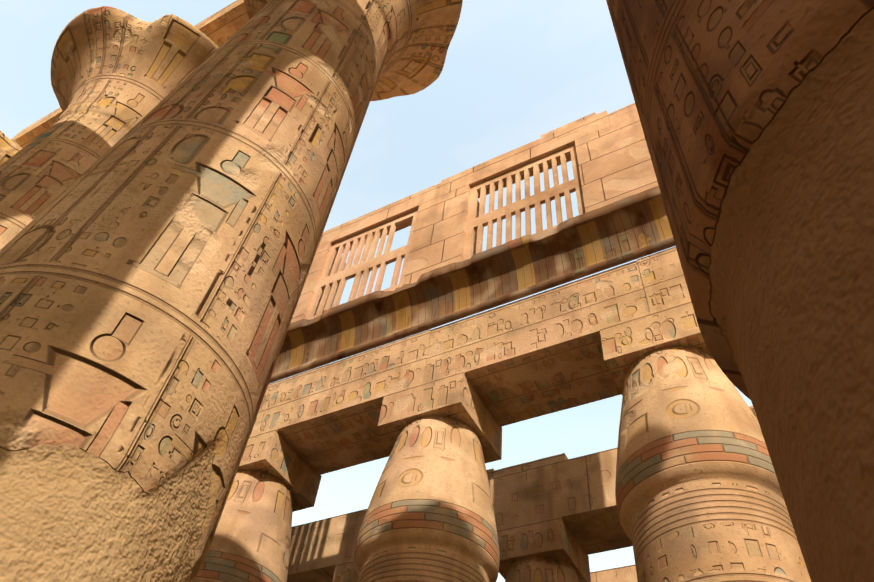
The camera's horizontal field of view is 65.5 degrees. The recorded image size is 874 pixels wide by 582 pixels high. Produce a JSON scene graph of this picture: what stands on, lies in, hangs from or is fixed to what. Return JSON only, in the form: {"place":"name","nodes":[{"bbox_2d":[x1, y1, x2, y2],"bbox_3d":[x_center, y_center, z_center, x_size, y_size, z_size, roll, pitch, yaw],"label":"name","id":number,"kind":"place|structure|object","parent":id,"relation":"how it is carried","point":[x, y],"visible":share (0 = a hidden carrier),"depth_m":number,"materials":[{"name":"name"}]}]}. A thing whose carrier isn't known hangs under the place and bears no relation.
{"place":"outdoors","nodes":[
{"label":"outdoors","id":0,"kind":"place"},
{"bbox_2d":[0,6,218,249],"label":"great columns","id":1,"kind":"structure","parent":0,"point":[117,75],"depth_m":19.28,"materials":[{"name":"stone"}]},
{"bbox_2d":[10,0,248,147],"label":"beam","id":2,"kind":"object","parent":1,"relation":"on","point":[220,28],"visible":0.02,"depth_m":21.45,"materials":[{"name":"stone"}]},
{"bbox_2d":[0,0,752,581],"label":"sky","id":3,"kind":"structure","parent":0,"point":[514,73],"materials":[{"name":"blue"}]},
{"bbox_2d":[191,346,810,581],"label":"columns","id":4,"kind":"structure","parent":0,"point":[699,496],"depth_m":12.57,"materials":[{"name":"stone"}]},
{"bbox_2d":[238,300,734,581],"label":"abacus blocks","id":5,"kind":"structure","parent":4,"relation":"on","point":[626,344],"depth_m":16.31,"materials":[{"name":"stone"}]},
{"bbox_2d":[250,247,690,474],"bbox_3d":[-2.206,3.278,18.779,50.041,2.023,2.138,-20,-56,21],"label":"architrave row","id":6,"kind":"object","parent":5,"relation":"on","point":[536,355],"visible":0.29,"depth_m":16.58,"materials":[{"name":"stone"}]},
{"bbox_2d":[269,186,675,383],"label":"cornice","id":7,"kind":"structure","parent":6,"relation":"on","point":[625,230],"depth_m":18.05,"materials":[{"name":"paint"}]},
{"bbox_2d":[291,103,658,322],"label":"clerestory wall","id":8,"kind":"structure","parent":7,"relation":"on","point":[615,164],"depth_m":21.17,"materials":[{"name":"stone"}]},
{"bbox_2d":[305,144,585,319],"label":"window grilles","id":9,"kind":"object","parent":8,"relation":"attached to","point":[365,266],"depth_m":21.12,"materials":[{"name":"stone"}]},
{"bbox_2d":[287,406,757,581],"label":"architraves","id":10,"kind":"object","parent":5,"relation":"on","point":[577,494],"visible":0.25,"depth_m":20.49,"materials":[{"name":"stone"}]},
{"label":"ground","id":11,"kind":"structure","parent":0,"visible":0},
{"bbox_2d":[0,0,462,581],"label":"great column","id":12,"kind":"structure","parent":11,"relation":"on","point":[156,264],"depth_m":6.82,"materials":[{"name":"stone"}]},
{"bbox_2d":[606,0,873,581],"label":"great column","id":13,"kind":"structure","parent":11,"relation":"on","point":[756,117],"depth_m":2.82,"materials":[{"name":"stone"}]}
]}

